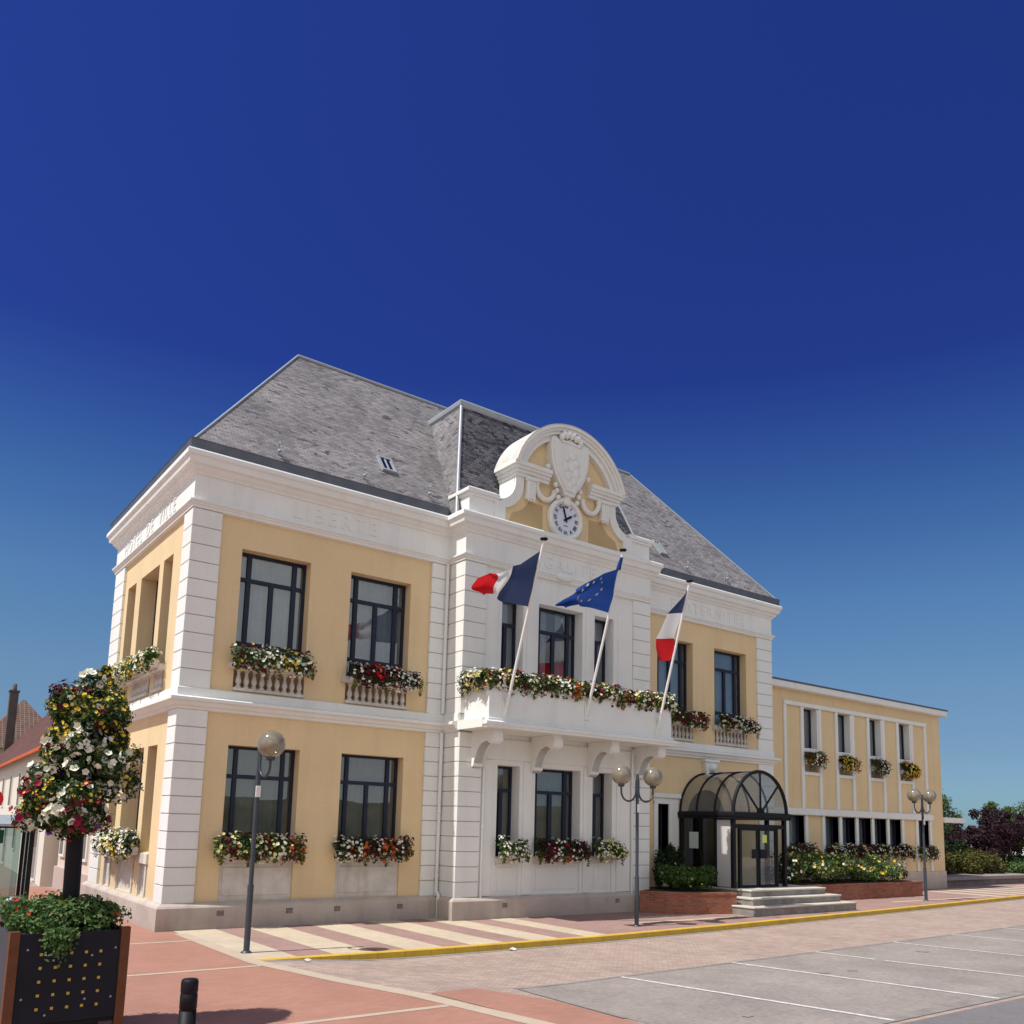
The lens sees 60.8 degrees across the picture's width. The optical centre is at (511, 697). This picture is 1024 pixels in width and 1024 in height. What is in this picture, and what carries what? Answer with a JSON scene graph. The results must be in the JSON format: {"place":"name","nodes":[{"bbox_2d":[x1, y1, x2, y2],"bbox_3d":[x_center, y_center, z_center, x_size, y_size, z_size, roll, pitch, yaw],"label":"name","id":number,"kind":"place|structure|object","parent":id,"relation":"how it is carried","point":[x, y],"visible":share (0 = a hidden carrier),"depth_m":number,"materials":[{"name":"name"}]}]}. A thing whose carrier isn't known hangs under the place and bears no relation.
{"place":"outdoors","nodes":[
{"label":"outdoors","id":0,"kind":"place"},
{"bbox_2d":[0,684,41,754],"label":"street house","id":1,"kind":"structure","parent":0,"point":[20,719],"depth_m":65.20,"materials":[{"name":"brown tile"}]},
{"bbox_2d":[0,689,94,885],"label":"street house","id":2,"kind":"structure","parent":0,"point":[18,755],"depth_m":39.48,"materials":[{"name":"white paint"}]},
{"bbox_2d":[1,828,7,863],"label":"window","id":3,"kind":"structure","parent":2,"relation":"in","point":[6,829],"depth_m":42.17,"materials":[{"name":"white glass"}]},
{"bbox_2d":[30,827,39,880],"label":"window","id":4,"kind":"structure","parent":2,"relation":"in","point":[36,841],"depth_m":32.15,"materials":[{"name":"white stone"}]},
{"bbox_2d":[0,886,525,1023],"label":"terracotta square","id":5,"kind":"structure","parent":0,"point":[260,994],"depth_m":12.91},
{"bbox_2d":[0,815,40,898],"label":"bus shelter","id":6,"kind":"object","parent":5,"relation":"on","point":[25,863],"visible":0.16,"depth_m":22.80,"materials":[{"name":"black metal"}]},
{"bbox_2d":[0,921,130,1023],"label":"square planter","id":7,"kind":"object","parent":5,"relation":"on","point":[85,983],"visible":0.97,"depth_m":9.90,"materials":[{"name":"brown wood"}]},
{"bbox_2d":[39,927,79,967],"bbox_3d":[-5.105,2.818,9.840,0.431,0.458,0.201,8,-10,-36],"label":"trailing plant","id":8,"kind":"object","parent":7,"relation":"on","point":[60,939],"visible":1,"depth_m":9.82,"materials":[{"name":"green plant"}]},
{"bbox_2d":[0,889,131,933],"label":"geraniums","id":9,"kind":"object","parent":7,"relation":"in","point":[44,913],"visible":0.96,"depth_m":10.19,"materials":[{"name":"green plant"}]},
{"bbox_2d":[9,664,144,910],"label":"flower tower","id":10,"kind":"structure","parent":7,"relation":"on","point":[85,745],"depth_m":10.50,"materials":[{"name":"multicoloured plant"}]},
{"bbox_2d":[178,978,198,1023],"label":"bollard","id":11,"kind":"object","parent":5,"relation":"on","point":[188,1001],"visible":1,"depth_m":8.58,"materials":[{"name":"black metal"}]},
{"bbox_2d":[127,965,259,975],"bbox_3d":[-10.931,3.887,10.693,16.178,0.001,0.130,8,-10,-36],"label":"cream line","id":12,"kind":"object","parent":5,"relation":"on","point":[193,970],"visible":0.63,"depth_m":14.80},
{"bbox_2d":[175,933,554,1023],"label":"cream border","id":13,"kind":"object","parent":5,"relation":"on","point":[429,997],"visible":1,"depth_m":13.87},
{"bbox_2d":[287,1005,448,1023],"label":"cream line","id":14,"kind":"object","parent":5,"relation":"on","point":[364,1015],"visible":1,"depth_m":11.78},
{"bbox_2d":[0,846,1012,958],"bbox_3d":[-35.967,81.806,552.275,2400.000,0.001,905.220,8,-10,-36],"label":"ground","id":15,"kind":"structure","parent":0,"point":[8,877],"depth_m":33.66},
{"bbox_2d":[52,769,91,891],"bbox_3d":[-12.238,4.468,30.033,5.160,4.350,5.690,8,-10,-36],"label":"annex","id":16,"kind":"object","parent":15,"relation":"on","point":[58,876],"visible":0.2,"depth_m":29.25,"materials":[{"name":"beige paint"}]},
{"bbox_2d":[58,834,65,856],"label":"window","id":17,"kind":"structure","parent":16,"relation":"in","point":[62,846],"depth_m":29.81,"materials":[{"name":"white stone"}]},
{"bbox_2d":[82,834,89,861],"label":"window","id":18,"kind":"structure","parent":16,"relation":"in","point":[86,839],"depth_m":26.92,"materials":[{"name":"white stone"}]},
{"bbox_2d":[80,354,781,931],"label":"town hall","id":19,"kind":"structure","parent":15,"relation":"on","point":[334,520],"depth_m":24.48,"materials":[{"name":"beige paint"}]},
{"bbox_2d":[90,826,139,863],"bbox_3d":[-10.479,3.864,22.986,0.541,0.965,3.602,8,-10,-36],"label":"flower box","id":20,"kind":"object","parent":19,"relation":"attached to","point":[113,843],"visible":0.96,"depth_m":22.38,"materials":[{"name":"white plant"}]},
{"bbox_2d":[102,644,162,691],"bbox_3d":[-10.530,-0.718,23.773,0.555,0.869,5.410,8,-10,-36],"label":"flower box","id":21,"kind":"object","parent":19,"relation":"attached to","point":[141,663],"visible":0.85,"depth_m":22.50,"materials":[{"name":"white plant"}]},
{"bbox_2d":[221,746,294,849],"bbox_3d":[-6.398,2.588,21.810,1.840,2.650,0.196,8,-10,-36],"label":"window","id":22,"kind":"structure","parent":19,"relation":"in","point":[275,799],"depth_m":21.90,"materials":[{"name":"black glass"}]},
{"bbox_2d":[213,831,307,866],"bbox_3d":[-6.047,3.654,21.072,2.317,0.868,0.553,8,-10,-36],"label":"flower box","id":23,"kind":"object","parent":19,"relation":"attached to","point":[228,848],"visible":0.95,"depth_m":21.06,"materials":[{"name":"multicoloured plant"}]},
{"bbox_2d":[235,552,306,657],"bbox_3d":[-6.275,-2.141,22.497,1.840,2.930,0.200,8,-10,-36],"label":"window","id":24,"kind":"structure","parent":19,"relation":"in","point":[272,591],"depth_m":22.59,"materials":[{"name":"black glass"}]},
{"bbox_2d":[230,642,320,680],"bbox_3d":[-5.868,-0.882,21.680,2.264,0.898,0.546,8,-10,-36],"label":"flower box","id":25,"kind":"object","parent":19,"relation":"attached to","point":[300,666],"visible":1,"depth_m":21.60,"materials":[{"name":"multicoloured plant"}]},
{"bbox_2d":[337,754,397,849],"bbox_3d":[-3.989,2.908,23.587,1.860,2.650,0.198,8,-10,-36],"label":"window","id":26,"kind":"structure","parent":19,"relation":"in","point":[368,784],"depth_m":23.71,"materials":[{"name":"black glass"}]},
{"bbox_2d":[331,834,413,866],"bbox_3d":[-3.593,4.017,22.882,2.353,0.863,0.554,8,-10,-36],"label":"flower box","id":27,"kind":"object","parent":19,"relation":"attached to","point":[345,849],"visible":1,"depth_m":22.76,"materials":[{"name":"multicoloured plant"}]},
{"bbox_2d":[346,575,405,678],"bbox_3d":[-3.867,-1.821,24.274,1.860,2.930,0.198,8,-10,-36],"label":"window","id":28,"kind":"structure","parent":19,"relation":"in","point":[377,608],"depth_m":24.39,"materials":[{"name":"black glass"}]},
{"bbox_2d":[349,660,426,695],"bbox_3d":[-3.349,-0.527,23.535,2.342,0.845,0.544,8,-10,-36],"label":"flower box","id":29,"kind":"object","parent":19,"relation":"attached to","point":[370,674],"visible":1,"depth_m":23.38,"materials":[{"name":"multicoloured plant"}]},
{"bbox_2d":[456,667,484,696],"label":"flower box","id":30,"kind":"object","parent":19,"relation":"attached to","point":[472,680],"visible":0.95,"depth_m":23.84,"materials":[{"name":"multicoloured plant"}]},
{"bbox_2d":[495,766,511,855],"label":"window","id":31,"kind":"structure","parent":19,"relation":"in","point":[504,788],"depth_m":25.44,"materials":[{"name":"black glass"}]},
{"bbox_2d":[500,602,515,673],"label":"window","id":32,"kind":"structure","parent":19,"relation":"in","point":[508,636],"depth_m":26.17,"materials":[{"name":"black glass"}]},
{"bbox_2d":[495,835,532,863],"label":"flower box","id":33,"kind":"object","parent":19,"relation":"attached to","point":[518,851],"visible":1,"depth_m":24.51,"materials":[{"name":"white plant"}]},
{"bbox_2d":[502,537,547,718],"bbox_3d":[0.342,-1.803,23.309,0.220,4.755,1.702,8,-10,-36],"label":"flagpole","id":34,"kind":"object","parent":19,"relation":"attached to","point":[506,702],"visible":1,"depth_m":23.35,"materials":[{"name":"white metal"}]},
{"bbox_2d":[471,551,539,605],"bbox_3d":[-0.167,-3.193,22.545,2.060,1.580,0.511,9,-11,-42],"label":"tricolour flag","id":35,"kind":"object","parent":34,"relation":"hanging from","point":[513,584],"visible":1,"depth_m":22.71,"materials":[{"name":"fabric"}]},
{"bbox_2d":[534,769,571,855],"bbox_3d":[1.082,3.481,26.384,1.760,2.580,0.198,8,-10,-36],"label":"window","id":36,"kind":"structure","parent":19,"relation":"in","point":[553,788],"depth_m":26.57,"materials":[{"name":"black glass"}]},
{"bbox_2d":[538,607,574,685],"bbox_3d":[1.040,-0.811,27.215,1.960,3.970,0.712,8,-10,-36],"label":"window","id":37,"kind":"structure","parent":19,"relation":"in","point":[556,643],"depth_m":27.38,"materials":[{"name":"black glass"}]},
{"bbox_2d":[534,837,593,866],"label":"flower box","id":38,"kind":"object","parent":19,"relation":"attached to","point":[561,851],"visible":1,"depth_m":25.52,"materials":[{"name":"multicoloured plant"}]},
{"bbox_2d":[481,667,677,716],"bbox_3d":[2.224,-0.146,25.532,7.501,0.869,0.564,8,-10,-36],"label":"flower box","id":39,"kind":"object","parent":19,"relation":"attached to","point":[503,678],"visible":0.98,"depth_m":25.04,"materials":[{"name":"multicoloured plant"}]},
{"bbox_2d":[568,774,603,855],"bbox_3d":[2.360,3.697,27.645,1.020,2.780,0.712,8,-10,-36],"label":"window","id":40,"kind":"structure","parent":19,"relation":"in","point":[598,781],"depth_m":27.62,"materials":[{"name":"black glass"}]},
{"bbox_2d":[570,618,605,685],"bbox_3d":[2.473,-0.621,28.272,1.020,3.970,0.712,8,-10,-36],"label":"window","id":41,"kind":"structure","parent":19,"relation":"in","point":[599,630],"depth_m":28.33,"materials":[{"name":"black glass"}]},
{"bbox_2d":[584,548,626,720],"bbox_3d":[2.682,-1.793,25.116,0.220,4.815,1.631,8,-10,-36],"label":"flagpole","id":42,"kind":"object","parent":19,"relation":"attached to","point":[587,705],"visible":1,"depth_m":25.18,"materials":[{"name":"white metal"}]},
{"bbox_2d":[555,557,622,612],"bbox_3d":[2.162,-3.183,24.292,2.155,1.842,0.564,8,-11,-40],"label":"european flag","id":43,"kind":"object","parent":42,"relation":"attached to","point":[597,593],"visible":1,"depth_m":24.52,"materials":[{"name":"blue fabric"}]},
{"bbox_2d":[593,837,628,865],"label":"flower box","id":44,"kind":"object","parent":19,"relation":"attached to","point":[615,851],"visible":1,"depth_m":26.65,"materials":[{"name":"multicoloured plant"}]},
{"bbox_2d":[658,804,661,850],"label":"window","id":45,"kind":"structure","parent":19,"relation":"in","point":[660,805],"depth_m":30.17,"materials":[{"name":"black"}]},
{"bbox_2d":[657,642,686,710],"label":"window","id":46,"kind":"structure","parent":19,"relation":"in","point":[675,686],"depth_m":31.49,"materials":[{"name":"black glass"}]},
{"bbox_2d":[655,579,692,736],"bbox_3d":[4.969,-1.162,26.831,0.220,4.795,1.520,8,-10,-36],"label":"flagpole","id":47,"kind":"object","parent":19,"relation":"attached to","point":[658,722],"visible":1,"depth_m":26.86,"materials":[{"name":"white metal"}]},
{"bbox_2d":[656,591,686,660],"bbox_3d":[4.644,-2.235,26.299,1.377,2.490,0.550,8,-10,-36],"label":"tricolour flag","id":48,"kind":"object","parent":47,"relation":"hanging from","point":[665,643],"visible":1,"depth_m":26.32,"materials":[{"name":"fabric"}]},
{"bbox_2d":[671,706,710,731],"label":"flower box","id":49,"kind":"object","parent":19,"relation":"attached to","point":[690,719],"visible":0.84,"depth_m":30.49,"materials":[{"name":"multicoloured plant"}]},
{"bbox_2d":[714,650,739,724],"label":"window","id":50,"kind":"structure","parent":19,"relation":"in","point":[726,665],"depth_m":33.20,"materials":[{"name":"black"}]},
{"bbox_2d":[717,713,762,738],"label":"flower box","id":51,"kind":"object","parent":19,"relation":"attached to","point":[744,725],"visible":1,"depth_m":32.13,"materials":[{"name":"multicoloured plant"}]},
{"bbox_2d":[772,676,965,888],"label":"office wing","id":52,"kind":"structure","parent":15,"relation":"on","point":[833,803],"depth_m":39.82,"materials":[{"name":"beige paint"}]},
{"bbox_2d":[789,815,798,845],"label":"window","id":53,"kind":"structure","parent":52,"relation":"in","point":[794,823],"depth_m":37.08,"materials":[{"name":"black glass"}]},
{"bbox_2d":[787,841,820,857],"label":"flower box","id":54,"kind":"object","parent":52,"relation":"attached to","point":[805,847],"visible":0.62,"depth_m":36.10,"materials":[{"name":"multicoloured plant"}]},
{"bbox_2d":[804,709,810,747],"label":"window","id":55,"kind":"structure","parent":52,"relation":"in","point":[807,713],"depth_m":38.35,"materials":[{"name":"black"}]},
{"bbox_2d":[804,750,829,771],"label":"flower box","id":56,"kind":"object","parent":52,"relation":"attached to","point":[818,759],"visible":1,"depth_m":37.31,"materials":[{"name":"multicoloured plant"}]},
{"bbox_2d":[825,817,833,852],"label":"window","id":57,"kind":"structure","parent":52,"relation":"in","point":[829,833],"depth_m":38.55,"materials":[{"name":"black"}]},
{"bbox_2d":[830,817,849,846],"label":"window","id":58,"kind":"structure","parent":52,"relation":"in","point":[843,818],"depth_m":39.31,"materials":[{"name":"black"}]},
{"bbox_2d":[838,715,844,752],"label":"window","id":59,"kind":"structure","parent":52,"relation":"in","point":[840,732],"depth_m":39.84,"materials":[{"name":"black"}]},
{"bbox_2d":[839,753,862,773],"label":"flower box","id":60,"kind":"object","parent":52,"relation":"attached to","point":[848,763],"visible":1,"depth_m":38.80,"materials":[{"name":"yellow plant"}]},
{"bbox_2d":[846,818,865,845],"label":"window","id":61,"kind":"structure","parent":52,"relation":"in","point":[862,832],"depth_m":40.09,"materials":[{"name":"black"}]},
{"bbox_2d":[825,842,917,862],"bbox_3d":[16.259,6.998,39.292,6.934,0.958,0.554,8,-10,-36],"label":"flower box","id":62,"kind":"object","parent":52,"relation":"attached to","point":[903,851],"visible":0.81,"depth_m":39.33,"materials":[{"name":"multicoloured plant"}]},
{"bbox_2d":[862,819,880,845],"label":"window","id":63,"kind":"structure","parent":52,"relation":"in","point":[875,820],"depth_m":40.83,"materials":[{"name":"black"}]},
{"bbox_2d":[869,720,875,755],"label":"window","id":64,"kind":"structure","parent":52,"relation":"in","point":[872,727],"depth_m":41.32,"materials":[{"name":"black"}]},
{"bbox_2d":[870,757,892,778],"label":"flower box","id":65,"kind":"object","parent":52,"relation":"attached to","point":[883,768],"visible":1,"depth_m":40.30,"materials":[{"name":"white plant"}]},
{"bbox_2d":[877,819,895,847],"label":"window","id":66,"kind":"structure","parent":52,"relation":"in","point":[894,830],"depth_m":41.60,"materials":[{"name":"black"}]},
{"bbox_2d":[899,725,903,759],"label":"window","id":67,"kind":"structure","parent":52,"relation":"in","point":[901,740],"depth_m":42.83,"materials":[{"name":"black"}]},
{"bbox_2d":[900,760,921,779],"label":"flower box","id":68,"kind":"object","parent":52,"relation":"attached to","point":[912,770],"visible":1,"depth_m":41.81,"materials":[{"name":"yellow plant"}]},
{"bbox_2d":[917,845,941,861],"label":"flower box","id":69,"kind":"object","parent":52,"relation":"attached to","point":[931,852],"visible":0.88,"depth_m":42.07,"materials":[{"name":"multicoloured plant"}]},
{"bbox_2d":[942,789,952,850],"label":"green tree","id":70,"kind":"object","parent":15,"relation":"on","point":[944,802],"visible":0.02,"depth_m":55.47,"materials":[{"name":"green plant"}]},
{"bbox_2d":[943,823,968,854],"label":"green tree","id":71,"kind":"object","parent":15,"relation":"on","point":[949,844],"visible":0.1,"depth_m":50.95,"materials":[{"name":"green plant"}]},
{"bbox_2d":[943,797,972,854],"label":"green tree","id":72,"kind":"object","parent":15,"relation":"on","point":[952,813],"visible":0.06,"depth_m":58.30,"materials":[{"name":"green plant"}]},
{"bbox_2d":[944,823,1004,860],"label":"purple plum tree","id":73,"kind":"object","parent":15,"relation":"on","point":[976,838],"visible":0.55,"depth_m":53.23,"materials":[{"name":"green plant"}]},
{"bbox_2d":[967,807,1023,855],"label":"purple plum tree","id":74,"kind":"object","parent":15,"relation":"on","point":[1002,827],"visible":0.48,"depth_m":54.86,"materials":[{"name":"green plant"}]},
{"bbox_2d":[979,801,1023,858],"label":"green tree","id":75,"kind":"object","parent":15,"relation":"on","point":[991,805],"visible":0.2,"depth_m":61.72,"materials":[{"name":"green plant"}]},
{"bbox_2d":[980,807,1023,861],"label":"purple plum tree","id":76,"kind":"object","parent":15,"relation":"on","point":[1006,815],"visible":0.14,"depth_m":56.82,"materials":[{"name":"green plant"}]},
{"bbox_2d":[1002,852,1023,873],"bbox_3d":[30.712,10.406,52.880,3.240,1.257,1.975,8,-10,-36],"label":"hedge","id":77,"kind":"object","parent":15,"relation":"on","point":[1016,867],"visible":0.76,"depth_m":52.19,"materials":[{"name":"green plant"}]},
{"bbox_2d":[0,0,1023,830],"label":"sky","id":78,"kind":"structure","parent":0,"point":[767,255],"materials":[{"name":"blue"}]},
{"bbox_2d":[217,883,1023,955],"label":"pavement","id":79,"kind":"structure","parent":0,"point":[612,923],"depth_m":23.07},
{"bbox_2d":[174,885,1023,958],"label":"pavement stripes","id":80,"kind":"object","parent":79,"relation":"on","point":[233,942],"visible":0.88,"depth_m":20.16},
{"bbox_2d":[240,731,285,953],"bbox_3d":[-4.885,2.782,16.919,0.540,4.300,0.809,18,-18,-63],"label":"street lamp","id":81,"kind":"object","parent":80,"relation":"on","point":[271,745],"visible":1,"depth_m":17.01,"materials":[{"name":"grey painted metal"},{"name":"globe glass"}]},
{"bbox_2d":[611,765,662,926],"bbox_3d":[3.366,3.972,23.505,1.740,4.260,0.540,8,-10,-36],"label":"street lamp","id":82,"kind":"object","parent":79,"relation":"on","point":[652,776],"visible":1,"depth_m":23.45,"materials":[{"name":"grey metal"}]},
{"bbox_2d":[639,886,736,913],"bbox_3d":[5.264,6.433,27.658,2.803,0.680,2.692,8,-10,-36],"label":"brick planter","id":83,"kind":"object","parent":79,"relation":"on","point":[669,900],"visible":0.87,"depth_m":27.00,"materials":[{"name":"red brick"}]},
{"bbox_2d":[652,842,684,888],"bbox_3d":[5.124,5.466,28.419,1.455,1.502,0.767,5,-9,-23],"label":"shrub","id":84,"kind":"object","parent":83,"relation":"on","point":[672,854],"visible":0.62,"depth_m":28.30,"materials":[{"name":"green plant"}]},
{"bbox_2d":[654,862,717,890],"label":"bedding plants","id":85,"kind":"object","parent":83,"relation":"on","point":[683,877],"visible":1,"depth_m":27.46,"materials":[{"name":"green plant"}]},
{"bbox_2d":[688,882,856,916],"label":"entrance steps","id":86,"kind":"structure","parent":79,"relation":"on","point":[789,899],"depth_m":28.25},
{"bbox_2d":[677,770,791,887],"bbox_3d":[7.581,4.499,30.250,3.100,3.890,2.790,8,-10,-36],"label":"entrance porch","id":87,"kind":"object","parent":86,"relation":"on","point":[707,836],"visible":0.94,"depth_m":29.40,"materials":[{"name":"black metal"}]},
{"bbox_2d":[741,828,758,887],"bbox_3d":[7.837,5.295,28.827,0.920,1.920,0.080,8,-10,-36],"label":"door","id":88,"kind":"structure","parent":87,"relation":"in","point":[755,855],"depth_m":28.95,"materials":[{"name":"black metal"}]},
{"bbox_2d":[758,829,776,886],"bbox_3d":[8.606,5.397,29.393,0.920,1.920,0.080,8,-10,-36],"label":"door","id":89,"kind":"structure","parent":87,"relation":"in","point":[762,853],"depth_m":29.29,"materials":[{"name":"black metal"}]},
{"bbox_2d":[779,878,923,899],"bbox_3d":[12.993,7.786,35.458,10.221,0.640,2.378,8,-10,-36],"label":"brick planter","id":90,"kind":"object","parent":79,"relation":"on","point":[851,889],"visible":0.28,"depth_m":35.35,"materials":[{"name":"red brick"}]},
{"bbox_2d":[764,853,802,883],"bbox_3d":[10.014,6.378,32.564,1.254,1.260,1.097,8,-10,-36],"label":"shrub","id":91,"kind":"object","parent":90,"relation":"on","point":[790,869],"visible":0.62,"depth_m":32.46,"materials":[{"name":"green plant"}]},
{"bbox_2d":[787,851,805,883],"bbox_3d":[10.841,6.554,33.637,0.820,1.323,1.297,2,-8,-5],"label":"shrub","id":92,"kind":"object","parent":90,"relation":"on","point":[792,854],"visible":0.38,"depth_m":33.30,"materials":[{"name":"green plant"}]},
{"bbox_2d":[778,849,906,882],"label":"bedding plants","id":93,"kind":"object","parent":90,"relation":"on","point":[843,865],"visible":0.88,"depth_m":34.96,"materials":[{"name":"green plant"}]},
{"bbox_2d":[907,788,936,900],"bbox_3d":[16.575,5.914,35.151,1.740,4.440,0.540,8,-10,-36],"label":"street lamp","id":94,"kind":"object","parent":79,"relation":"on","point":[914,796],"visible":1,"depth_m":35.08,"materials":[{"name":"grey metal"}]},
{"bbox_2d":[947,873,1023,886],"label":"stone planter","id":95,"kind":"object","parent":79,"relation":"on","point":[979,879],"visible":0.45,"depth_m":47.43,"materials":[{"name":"grey stone"}]},
{"bbox_2d":[945,848,1008,874],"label":"hedge","id":96,"kind":"object","parent":95,"relation":"in","point":[976,862],"visible":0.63,"depth_m":49.31,"materials":[{"name":"green plant"}]},
{"bbox_2d":[269,899,1023,1023],"bbox_3d":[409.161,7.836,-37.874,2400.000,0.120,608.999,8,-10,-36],"label":"road","id":97,"kind":"structure","parent":0,"point":[509,971],"depth_m":18.77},
{"bbox_2d":[432,988,640,1023],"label":"terracotta patch","id":98,"kind":"object","parent":97,"relation":"on","point":[551,1011],"visible":1,"depth_m":12.65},
{"bbox_2d":[256,895,1023,960],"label":"kerb","id":99,"kind":"structure","parent":97,"relation":"on","point":[477,947],"depth_m":20.84,"materials":[{"name":"yellow paint"}]},
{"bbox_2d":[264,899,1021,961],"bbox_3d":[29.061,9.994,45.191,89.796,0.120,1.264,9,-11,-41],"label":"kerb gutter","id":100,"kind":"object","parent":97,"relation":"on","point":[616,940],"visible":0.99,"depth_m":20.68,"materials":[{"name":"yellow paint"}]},
{"bbox_2d":[515,925,1023,1017],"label":"edge strip","id":101,"kind":"object","parent":97,"relation":"on","point":[519,988],"visible":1,"depth_m":17.10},
{"bbox_2d":[849,989,1023,1023],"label":"channel strip","id":102,"kind":"object","parent":97,"relation":"on","point":[929,1010],"visible":1,"depth_m":13.81,"materials":[{"name":"grey concrete"}]},
{"bbox_2d":[521,926,1023,1023],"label":"car park","id":103,"kind":"structure","parent":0,"point":[647,1002],"depth_m":15.56,"materials":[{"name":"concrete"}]},
{"bbox_2d":[622,976,893,1020],"bbox_3d":[3.804,4.924,14.403,4.795,0.001,0.100,-6,-11,41],"label":"parking line","id":104,"kind":"object","parent":103,"relation":"on","point":[762,999],"visible":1,"depth_m":14.16,"materials":[{"name":"white paint"}]},
{"bbox_2d":[732,962,998,998],"bbox_3d":[6.402,5.282,16.408,4.933,0.001,0.100,-6,-11,41],"label":"parking line","id":105,"kind":"object","parent":103,"relation":"on","point":[869,980],"visible":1,"depth_m":16.16,"materials":[{"name":"white paint"}]},
{"bbox_2d":[902,997,1023,1023],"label":"lane","id":106,"kind":"structure","parent":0,"point":[1009,1012],"depth_m":13.32,"materials":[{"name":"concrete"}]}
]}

